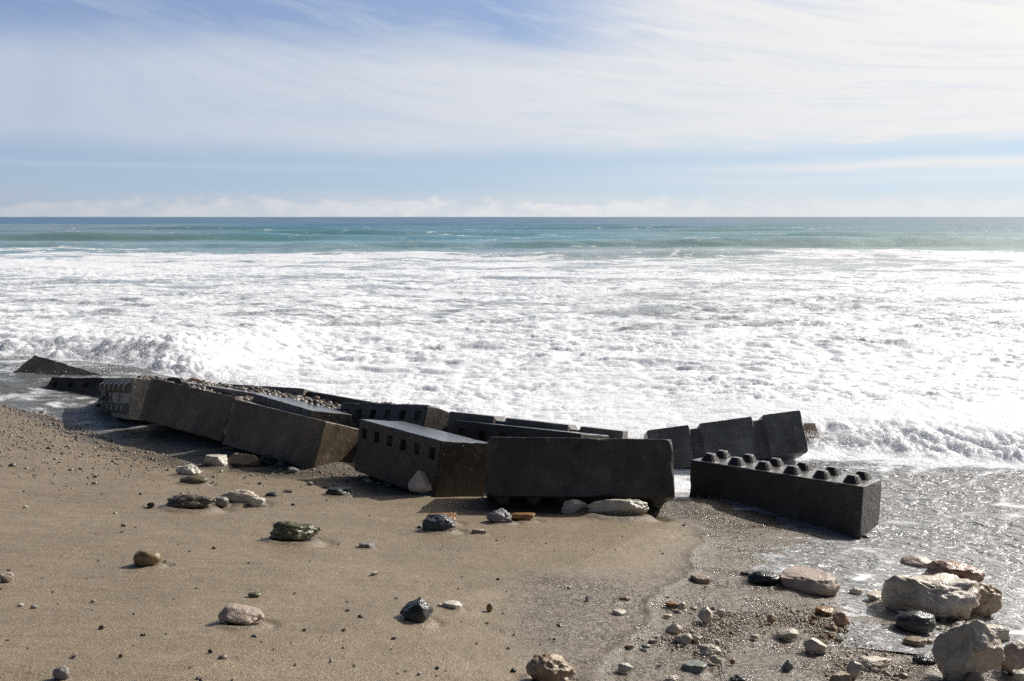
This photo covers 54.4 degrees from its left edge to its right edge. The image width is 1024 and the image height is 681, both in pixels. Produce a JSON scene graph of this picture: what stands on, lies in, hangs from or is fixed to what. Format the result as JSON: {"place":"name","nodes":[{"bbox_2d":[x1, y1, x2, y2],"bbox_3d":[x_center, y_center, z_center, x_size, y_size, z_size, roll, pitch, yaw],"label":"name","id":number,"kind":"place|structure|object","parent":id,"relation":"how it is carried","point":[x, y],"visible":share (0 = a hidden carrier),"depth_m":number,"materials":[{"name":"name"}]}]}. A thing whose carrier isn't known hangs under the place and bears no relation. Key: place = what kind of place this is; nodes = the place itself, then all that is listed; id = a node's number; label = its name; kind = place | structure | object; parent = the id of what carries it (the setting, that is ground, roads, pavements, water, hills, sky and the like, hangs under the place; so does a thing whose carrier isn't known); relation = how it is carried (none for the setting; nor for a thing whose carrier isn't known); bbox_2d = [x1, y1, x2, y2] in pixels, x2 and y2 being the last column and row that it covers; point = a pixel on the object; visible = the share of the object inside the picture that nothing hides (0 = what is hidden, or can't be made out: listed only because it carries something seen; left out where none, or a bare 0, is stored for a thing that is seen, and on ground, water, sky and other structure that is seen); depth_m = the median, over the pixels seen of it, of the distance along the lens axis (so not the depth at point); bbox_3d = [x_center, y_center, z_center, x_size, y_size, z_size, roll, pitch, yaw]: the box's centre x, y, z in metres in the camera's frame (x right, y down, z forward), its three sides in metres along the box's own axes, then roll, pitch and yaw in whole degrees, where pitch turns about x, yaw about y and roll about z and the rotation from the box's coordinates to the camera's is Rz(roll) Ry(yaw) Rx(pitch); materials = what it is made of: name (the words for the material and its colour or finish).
{"place":"outdoors","nodes":[
{"label":"outdoors","id":0,"kind":"place"},
{"bbox_2d":[52,375,395,427],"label":"shingle bank","id":1,"kind":"structure","parent":0,"point":[328,403],"depth_m":14.69,"materials":[{"name":"gravel"}]},
{"bbox_2d":[187,377,201,381],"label":"rock","id":2,"kind":"object","parent":1,"relation":"on","point":[194,379],"visible":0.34,"depth_m":16.20,"materials":[{"name":"stone"}]},
{"bbox_2d":[0,392,1014,680],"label":"beach ground","id":3,"kind":"structure","parent":0,"point":[52,530],"depth_m":6.49,"materials":[{"name":"sand"}]},
{"bbox_2d":[0,572,13,582],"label":"stone","id":4,"kind":"object","parent":3,"relation":"on","point":[7,577],"visible":1,"depth_m":5.93,"materials":[{"name":"stone"}]},
{"bbox_2d":[13,355,100,375],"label":"concrete block","id":5,"kind":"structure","parent":3,"relation":"on","point":[35,364],"depth_m":17.56,"materials":[{"name":"concrete"}]},
{"bbox_2d":[52,665,68,679],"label":"stone","id":6,"kind":"object","parent":3,"relation":"on","point":[61,672],"visible":1,"depth_m":4.23,"materials":[{"name":"stone"}]},
{"bbox_2d":[45,377,103,396],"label":"concrete block","id":7,"kind":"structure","parent":3,"relation":"on","point":[88,386],"depth_m":16.46,"materials":[{"name":"concrete"}]},
{"bbox_2d":[99,378,173,420],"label":"concrete block","id":8,"kind":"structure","parent":3,"relation":"on","point":[127,396],"depth_m":14.41,"materials":[{"name":"concrete"}]},
{"bbox_2d":[166,377,184,383],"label":"rock","id":9,"kind":"object","parent":8,"relation":"on","point":[176,380],"visible":0.73,"depth_m":14.77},
{"bbox_2d":[133,549,161,566],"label":"stone","id":10,"kind":"object","parent":3,"relation":"on","point":[145,557],"visible":1,"depth_m":6.52,"materials":[{"name":"stone"}]},
{"bbox_2d":[147,502,154,507],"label":"stone","id":11,"kind":"object","parent":3,"relation":"on","point":[151,505],"visible":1,"depth_m":8.86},
{"bbox_2d":[175,464,201,475],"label":"rock","id":12,"kind":"object","parent":3,"relation":"on","point":[189,470],"visible":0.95,"depth_m":10.92,"materials":[{"name":"white stone"}]},
{"bbox_2d":[166,494,215,508],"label":"rock","id":13,"kind":"object","parent":3,"relation":"on","point":[191,501],"visible":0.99,"depth_m":8.86,"materials":[{"name":"stone"}]},
{"bbox_2d":[180,475,206,483],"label":"rock","id":14,"kind":"object","parent":3,"relation":"on","point":[192,479],"visible":0.96,"depth_m":10.42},
{"bbox_2d":[139,378,254,441],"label":"concrete block","id":15,"kind":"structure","parent":3,"relation":"on","point":[201,412],"depth_m":13.52,"materials":[{"name":"concrete"}]},
{"bbox_2d":[204,454,231,465],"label":"rock","id":16,"kind":"object","parent":3,"relation":"on","point":[216,460],"visible":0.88,"depth_m":11.87,"materials":[{"name":"white stone"}]},
{"bbox_2d":[214,497,228,506],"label":"stone","id":17,"kind":"object","parent":3,"relation":"on","point":[221,501],"visible":0.96,"depth_m":9.15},
{"bbox_2d":[182,382,264,396],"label":"concrete block","id":18,"kind":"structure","parent":3,"relation":"on","point":[227,390],"depth_m":14.74,"materials":[{"name":"concrete"}]},
{"bbox_2d":[220,490,257,503],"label":"rock","id":19,"kind":"object","parent":3,"relation":"on","point":[239,496],"visible":0.78,"depth_m":9.32,"materials":[{"name":"beige stone"}]},
{"bbox_2d":[218,603,263,625],"bbox_3d":[-1.414,1.435,5.194,0.236,0.107,0.141,0,7,0],"label":"rock","id":20,"kind":"object","parent":3,"relation":"on","point":[237,614],"visible":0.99,"depth_m":5.17,"materials":[{"name":"stone"}]},
{"bbox_2d":[228,452,259,466],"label":"rock","id":21,"kind":"object","parent":3,"relation":"on","point":[241,459],"visible":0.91,"depth_m":11.95,"materials":[{"name":"stone"}]},
{"bbox_2d":[248,591,260,596],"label":"pebble","id":22,"kind":"object","parent":3,"relation":"on","point":[254,594],"visible":1,"depth_m":5.84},
{"bbox_2d":[248,497,265,506],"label":"stone","id":23,"kind":"object","parent":3,"relation":"on","point":[257,502],"visible":1,"depth_m":9.21,"materials":[{"name":"white stone"}]},
{"bbox_2d":[260,453,275,464],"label":"rock","id":24,"kind":"object","parent":3,"relation":"on","point":[267,459],"visible":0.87,"depth_m":12.09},
{"bbox_2d":[265,492,277,496],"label":"stone","id":25,"kind":"object","parent":3,"relation":"on","point":[271,494],"visible":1,"depth_m":9.79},
{"bbox_2d":[229,384,313,395],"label":"concrete block","id":26,"kind":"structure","parent":3,"relation":"on","point":[302,391],"depth_m":14.76,"materials":[{"name":"concrete"}]},
{"bbox_2d":[222,399,358,467],"bbox_3d":[-2.813,1.221,12.603,1.803,0.603,0.603,8,-8,38],"label":"concrete block","id":27,"kind":"object","parent":3,"relation":"on","point":[298,440],"depth_m":12.21,"materials":[{"name":"concrete"}]},
{"bbox_2d":[288,467,298,472],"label":"stone","id":28,"kind":"object","parent":3,"relation":"on","point":[292,470],"visible":1,"depth_m":11.56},
{"bbox_2d":[269,521,318,541],"bbox_3d":[-1.667,1.460,7.590,0.375,0.155,0.225,0,7,0],"label":"rock","id":29,"kind":"object","parent":3,"relation":"on","point":[288,531],"visible":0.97,"depth_m":7.54,"materials":[{"name":"stone"}]},
{"bbox_2d":[252,394,351,426],"bbox_3d":[-2.876,1.140,13.321,0.603,0.603,1.803,10,-2,-37],"label":"concrete block","id":30,"kind":"object","parent":3,"relation":"on","point":[296,406],"depth_m":12.88,"materials":[{"name":"concrete"}]},
{"bbox_2d":[326,487,351,495],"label":"rock","id":31,"kind":"object","parent":3,"relation":"on","point":[338,491],"visible":0.98,"depth_m":10.06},
{"bbox_2d":[306,391,374,404],"bbox_3d":[-2.308,1.130,14.248,0.603,0.603,1.802,14,-6,-43],"label":"concrete block","id":32,"kind":"object","parent":3,"relation":"on","point":[340,399],"depth_m":14.07,"materials":[{"name":"concrete"}]},
{"bbox_2d":[359,542,374,547],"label":"stone","id":33,"kind":"object","parent":3,"relation":"on","point":[366,545],"visible":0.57,"depth_m":7.45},
{"bbox_2d":[340,403,448,446],"bbox_3d":[-1.525,1.188,12.927,1.803,0.603,0.603,-3,-22,45],"label":"concrete block","id":34,"kind":"object","parent":3,"relation":"on","point":[430,416],"depth_m":12.50,"materials":[{"name":"concrete"}]},
{"bbox_2d":[400,597,432,622],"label":"rock","id":35,"kind":"object","parent":3,"relation":"on","point":[419,610],"visible":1,"depth_m":5.45,"materials":[{"name":"stone"}]},
{"bbox_2d":[408,470,431,492],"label":"rock","id":36,"kind":"object","parent":3,"relation":"on","point":[419,482],"visible":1,"depth_m":10.07,"materials":[{"name":"white stone"}]},
{"bbox_2d":[354,419,486,497],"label":"concrete block","id":37,"kind":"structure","parent":3,"relation":"on","point":[399,453],"depth_m":10.45,"materials":[{"name":"concrete"}]},
{"bbox_2d":[422,514,455,531],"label":"rock","id":38,"kind":"object","parent":3,"relation":"on","point":[437,522],"visible":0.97,"depth_m":8.17,"materials":[{"name":"stone"}]},
{"bbox_2d":[426,512,456,520],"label":"rock","id":39,"kind":"object","parent":3,"relation":"on","point":[452,514],"visible":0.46,"depth_m":8.65,"materials":[{"name":"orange stone"}]},
{"bbox_2d":[0,404,885,679],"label":"shingle","id":40,"kind":"object","parent":3,"relation":"on","point":[220,657],"visible":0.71,"depth_m":12.07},
{"bbox_2d":[442,600,462,609],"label":"stone","id":41,"kind":"object","parent":3,"relation":"on","point":[453,604],"visible":1,"depth_m":5.78,"materials":[{"name":"white stone"}]},
{"bbox_2d":[472,528,486,533],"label":"stone","id":42,"kind":"object","parent":3,"relation":"on","point":[478,531],"visible":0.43,"depth_m":8.14,"materials":[{"name":"stone"}]},
{"bbox_2d":[486,603,492,611],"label":"pebble","id":43,"kind":"object","parent":3,"relation":"on","point":[489,606],"visible":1,"depth_m":5.82,"materials":[{"name":"stone"}]},
{"bbox_2d":[486,508,512,522],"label":"rock","id":44,"kind":"object","parent":3,"relation":"on","point":[501,515],"visible":0.95,"depth_m":8.68,"materials":[{"name":"grey stone"}]},
{"bbox_2d":[510,512,535,520],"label":"rock","id":45,"kind":"object","parent":3,"relation":"on","point":[528,516],"visible":0.91,"depth_m":8.88,"materials":[{"name":"orange stone"}]},
{"bbox_2d":[452,420,608,475],"bbox_3d":[0.174,1.300,11.448,1.802,0.603,0.603,2,-5,37],"label":"concrete block","id":46,"kind":"object","parent":3,"relation":"on","point":[482,431],"depth_m":11.35,"materials":[{"name":"concrete"}]},
{"bbox_2d":[447,411,627,438],"bbox_3d":[0.296,1.270,11.998,2.102,0.603,0.603,6,-4,13],"label":"concrete block","id":47,"kind":"object","parent":3,"relation":"on","point":[493,419],"depth_m":11.77,"materials":[{"name":"concrete"}]},
{"bbox_2d":[526,653,575,680],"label":"rock","id":48,"kind":"object","parent":3,"relation":"on","point":[549,667],"visible":1,"depth_m":4.76,"materials":[{"name":"stone"}]},
{"bbox_2d":[561,499,586,513],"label":"rock","id":49,"kind":"object","parent":3,"relation":"on","point":[573,506],"visible":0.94,"depth_m":9.40,"materials":[{"name":"white stone"}]},
{"bbox_2d":[487,437,674,508],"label":"concrete block","id":50,"kind":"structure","parent":3,"relation":"on","point":[532,471],"depth_m":9.57,"materials":[{"name":"concrete"}]},
{"bbox_2d":[587,499,648,516],"bbox_3d":[0.998,1.566,9.330,0.592,0.184,0.189,0,7,0],"label":"rock","id":51,"kind":"object","parent":3,"relation":"on","point":[623,507],"visible":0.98,"depth_m":9.29,"materials":[{"name":"white stone"}]},
{"bbox_2d":[612,608,626,615],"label":"stone","id":52,"kind":"object","parent":3,"relation":"on","point":[619,612],"visible":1,"depth_m":6.02,"materials":[{"name":"beige stone"}]},
{"bbox_2d":[618,663,632,671],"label":"stone","id":53,"kind":"object","parent":3,"relation":"on","point":[625,667],"visible":1,"depth_m":5.12,"materials":[{"name":"white stone"}]},
{"bbox_2d":[620,596,630,600],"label":"stone","id":54,"kind":"object","parent":3,"relation":"on","point":[626,598],"visible":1,"depth_m":6.34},
{"bbox_2d":[625,644,633,648],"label":"stone","id":55,"kind":"object","parent":3,"relation":"on","point":[629,646],"visible":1,"depth_m":5.49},
{"bbox_2d":[641,644,650,648],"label":"pebble","id":56,"kind":"object","parent":3,"relation":"on","point":[645,646],"visible":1,"depth_m":5.52,"materials":[{"name":"grey stone"}]},
{"bbox_2d":[648,637,655,642],"bbox_3d":[0.793,1.702,5.651,0.043,0.032,0.027,-3,8,-20],"label":"stone chip","id":57,"kind":"object","parent":3,"relation":"on","point":[652,640],"visible":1,"depth_m":5.64,"materials":[{"name":"beige stone"}]},
{"bbox_2d":[663,614,671,617],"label":"stone","id":58,"kind":"object","parent":3,"relation":"on","point":[668,615],"visible":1,"depth_m":6.12,"materials":[{"name":"beige stone"}]},
{"bbox_2d":[665,601,678,608],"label":"stone","id":59,"kind":"object","parent":3,"relation":"on","point":[671,605],"visible":1,"depth_m":6.33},
{"bbox_2d":[665,675,678,680],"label":"stone","id":60,"kind":"object","parent":3,"relation":"on","point":[671,678],"visible":1,"depth_m":5.07,"materials":[{"name":"beige stone"}]},
{"bbox_2d":[666,622,682,632],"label":"stone","id":61,"kind":"object","parent":3,"relation":"on","point":[675,627],"visible":1,"depth_m":5.83,"materials":[{"name":"beige stone"}]},
{"bbox_2d":[677,602,686,609],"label":"stone","id":62,"kind":"object","parent":3,"relation":"on","point":[682,606],"visible":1,"depth_m":6.29,"materials":[{"name":"beige stone"}]},
{"bbox_2d":[675,633,691,643],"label":"stone","id":63,"kind":"object","parent":3,"relation":"on","point":[684,638],"visible":1,"depth_m":5.68,"materials":[{"name":"beige stone"}]},
{"bbox_2d":[690,606,697,610],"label":"stone","id":64,"kind":"object","parent":3,"relation":"on","point":[693,608],"visible":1,"depth_m":6.32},
{"bbox_2d":[681,660,706,672],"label":"stone","id":65,"kind":"object","parent":3,"relation":"on","point":[696,666],"visible":1,"depth_m":5.24,"materials":[{"name":"stone"}]},
{"bbox_2d":[692,634,701,640],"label":"stone","id":66,"kind":"object","parent":3,"relation":"on","point":[695,637],"visible":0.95,"depth_m":5.74,"materials":[{"name":"beige stone"}]},
{"bbox_2d":[690,574,710,584],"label":"stone","id":67,"kind":"object","parent":3,"relation":"on","point":[703,579],"visible":0.8,"depth_m":6.98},
{"bbox_2d":[698,606,712,622],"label":"stone","id":68,"kind":"object","parent":3,"relation":"on","point":[705,614],"visible":1,"depth_m":6.09,"materials":[{"name":"beige stone"}]},
{"bbox_2d":[697,644,720,656],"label":"rock","id":69,"kind":"object","parent":3,"relation":"on","point":[708,650],"visible":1,"depth_m":5.55,"materials":[{"name":"beige stone"}]},
{"bbox_2d":[709,654,720,663],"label":"stone","id":70,"kind":"object","parent":3,"relation":"on","point":[714,659],"visible":1,"depth_m":5.41,"materials":[{"name":"beige stone"}]},
{"bbox_2d":[715,609,724,615],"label":"stone","id":71,"kind":"object","parent":3,"relation":"on","point":[719,612],"visible":1,"depth_m":6.26,"materials":[{"name":"beige stone"}]},
{"bbox_2d":[644,410,807,468],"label":"concrete block","id":72,"kind":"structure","parent":3,"relation":"on","point":[768,437],"depth_m":12.16,"materials":[{"name":"concrete"}]},
{"bbox_2d":[730,674,746,680],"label":"stone","id":73,"kind":"object","parent":3,"relation":"on","point":[737,677],"visible":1,"depth_m":5.20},
{"bbox_2d":[740,571,749,574],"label":"stone","id":74,"kind":"object","parent":3,"relation":"on","point":[745,572],"visible":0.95,"depth_m":7.42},
{"bbox_2d":[750,634,759,638],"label":"stone","id":75,"kind":"object","parent":3,"relation":"on","point":[755,636],"visible":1,"depth_m":5.94,"materials":[{"name":"beige stone"}]},
{"bbox_2d":[747,570,780,586],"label":"rock","id":76,"kind":"object","parent":3,"relation":"on","point":[764,578],"visible":0.96,"depth_m":7.14,"materials":[{"name":"stone"}]},
{"bbox_2d":[766,614,774,622],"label":"stone","id":77,"kind":"object","parent":3,"relation":"on","point":[770,618],"visible":1,"depth_m":6.29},
{"bbox_2d":[689,450,880,539],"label":"concrete block","id":78,"kind":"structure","parent":3,"relation":"on","point":[833,498],"depth_m":9.87,"materials":[{"name":"concrete"}]},
{"bbox_2d":[781,659,793,670],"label":"stone","id":79,"kind":"object","parent":3,"relation":"on","point":[787,665],"visible":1,"depth_m":5.46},
{"bbox_2d":[776,628,799,639],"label":"stone","id":80,"kind":"object","parent":3,"relation":"on","point":[789,634],"visible":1,"depth_m":6.01,"materials":[{"name":"beige stone"}]},
{"bbox_2d":[657,599,922,680],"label":"stone crumbs","id":81,"kind":"object","parent":3,"relation":"on","point":[776,623],"visible":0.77,"depth_m":6.06,"materials":[{"name":"gravel"}]},
{"bbox_2d":[779,566,839,596],"bbox_3d":[2.133,1.739,7.160,0.430,0.146,0.322,2,7,12],"label":"rock","id":82,"kind":"object","parent":3,"relation":"on","point":[814,581],"visible":0.84,"depth_m":7.06,"materials":[{"name":"stone"}]},
{"bbox_2d":[803,637,827,654],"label":"stone","id":83,"kind":"object","parent":3,"relation":"on","point":[813,645],"visible":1,"depth_m":5.80,"materials":[{"name":"beige stone"}]},
{"bbox_2d":[815,606,833,616],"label":"stone","id":84,"kind":"object","parent":3,"relation":"on","point":[825,611],"visible":1,"depth_m":6.57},
{"bbox_2d":[831,625,837,631],"bbox_3d":[2.042,1.825,6.306,0.042,0.034,0.046,2,7,19],"label":"stone chip","id":85,"kind":"object","parent":3,"relation":"on","point":[834,628],"visible":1,"depth_m":6.30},
{"bbox_2d":[835,636,842,642],"bbox_3d":[2.005,1.830,6.099,0.052,0.036,0.039,4,8,29],"label":"stone chip","id":86,"kind":"object","parent":3,"relation":"on","point":[839,639],"visible":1,"depth_m":6.09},
{"bbox_2d":[829,671,850,680],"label":"stone","id":87,"kind":"object","parent":3,"relation":"on","point":[841,676],"visible":1,"depth_m":5.37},
{"bbox_2d":[833,612,849,626],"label":"stone","id":88,"kind":"object","parent":3,"relation":"on","point":[840,619],"visible":1,"depth_m":6.38,"materials":[{"name":"stone"}]},
{"bbox_2d":[846,661,862,679],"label":"stone","id":89,"kind":"object","parent":3,"relation":"on","point":[853,668],"visible":0.88,"depth_m":5.45,"materials":[{"name":"beige stone"}]},
{"bbox_2d":[852,656,891,667],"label":"rock","id":90,"kind":"object","parent":3,"relation":"on","point":[873,661],"visible":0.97,"depth_m":5.64,"materials":[{"name":"beige stone"}]},
{"bbox_2d":[866,591,881,599],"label":"stone","id":91,"kind":"object","parent":3,"relation":"on","point":[873,595],"visible":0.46,"depth_m":7.09,"materials":[{"name":"beige stone"}]},
{"bbox_2d":[898,672,908,679],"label":"stone","id":92,"kind":"object","parent":3,"relation":"on","point":[904,676],"visible":1,"depth_m":5.54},
{"bbox_2d":[900,555,931,567],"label":"rock","id":93,"kind":"object","parent":3,"relation":"on","point":[917,561],"visible":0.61,"depth_m":8.40,"materials":[{"name":"stone"}]},
{"bbox_2d":[912,653,935,665],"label":"rock","id":94,"kind":"object","parent":3,"relation":"on","point":[923,659],"visible":0.83,"depth_m":5.85,"materials":[{"name":"stone"}]},
{"bbox_2d":[931,619,1004,680],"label":"rock","id":95,"kind":"object","parent":3,"relation":"on","point":[961,650],"visible":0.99,"depth_m":5.54,"materials":[{"name":"beige stone"}]},
{"bbox_2d":[965,672,984,680],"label":"stone","id":96,"kind":"object","parent":3,"relation":"on","point":[974,676],"visible":1,"depth_m":5.50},
{"bbox_2d":[1000,639,1023,674],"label":"rock","id":97,"kind":"object","parent":3,"relation":"on","point":[1014,655],"visible":0.79,"depth_m":5.86,"materials":[{"name":"stone"}]},
{"bbox_2d":[1013,668,1023,680],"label":"stone","id":98,"kind":"object","parent":3,"relation":"on","point":[1018,675],"visible":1,"depth_m":5.73,"materials":[{"name":"white stone"}]},
{"bbox_2d":[0,217,1023,655],"bbox_3d":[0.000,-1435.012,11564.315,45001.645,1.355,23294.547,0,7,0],"label":"sea water","id":99,"kind":"structure","parent":0,"point":[850,323],"depth_m":25.41,"materials":[{"name":"liquid"}]},
{"bbox_2d":[0,291,1023,464],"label":"sea spray","id":100,"kind":"object","parent":99,"relation":"on","point":[809,435],"visible":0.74,"depth_m":17.27,"materials":[{"name":"white liquid"}]},
{"bbox_2d":[803,422,819,438],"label":"rock","id":101,"kind":"object","parent":99,"relation":"on","point":[810,427],"visible":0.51,"depth_m":13.35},
{"bbox_2d":[849,588,861,594],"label":"stone","id":102,"kind":"object","parent":99,"relation":"on","point":[856,591],"visible":1,"depth_m":7.25,"materials":[{"name":"beige stone"}]},
{"bbox_2d":[894,610,936,634],"bbox_3d":[2.636,1.845,6.511,0.266,0.148,0.173,0,7,0],"label":"rock","id":103,"kind":"object","parent":99,"relation":"on","point":[918,622],"visible":0.96,"depth_m":6.45,"materials":[{"name":"stone"}]},
{"bbox_2d":[903,636,927,646],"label":"stone","id":104,"kind":"object","parent":99,"relation":"on","point":[917,641],"visible":0.99,"depth_m":6.19,"materials":[{"name":"stone"}]},
{"bbox_2d":[881,573,980,619],"bbox_3d":[2.922,1.784,6.911,0.669,0.319,0.415,0,7,0],"label":"rock","id":105,"kind":"object","parent":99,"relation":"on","point":[947,595],"visible":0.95,"depth_m":6.80,"materials":[{"name":"beige stone"}]},
{"bbox_2d":[921,560,985,582],"bbox_3d":[3.480,1.851,7.830,0.472,0.240,0.327,-2,7,-15],"label":"rock","id":106,"kind":"object","parent":99,"relation":"on","point":[961,570],"visible":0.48,"depth_m":7.76,"materials":[{"name":"stone"}]},
{"bbox_2d":[971,583,1001,617],"bbox_3d":[3.331,1.854,7.076,0.308,0.294,0.185,0,7,0],"label":"rock","id":107,"kind":"object","parent":99,"relation":"on","point":[990,604],"visible":0.53,"depth_m":7.02,"materials":[{"name":"stone"}]},
{"bbox_2d":[986,624,1009,640],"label":"rock","id":108,"kind":"object","parent":99,"relation":"on","point":[1001,633],"visible":0.54,"depth_m":6.50,"materials":[{"name":"beige stone"}]},
{"bbox_2d":[0,0,1023,216],"label":"sky","id":109,"kind":"structure","parent":0,"point":[109,108],"materials":[{"name":"blue"}]}
]}

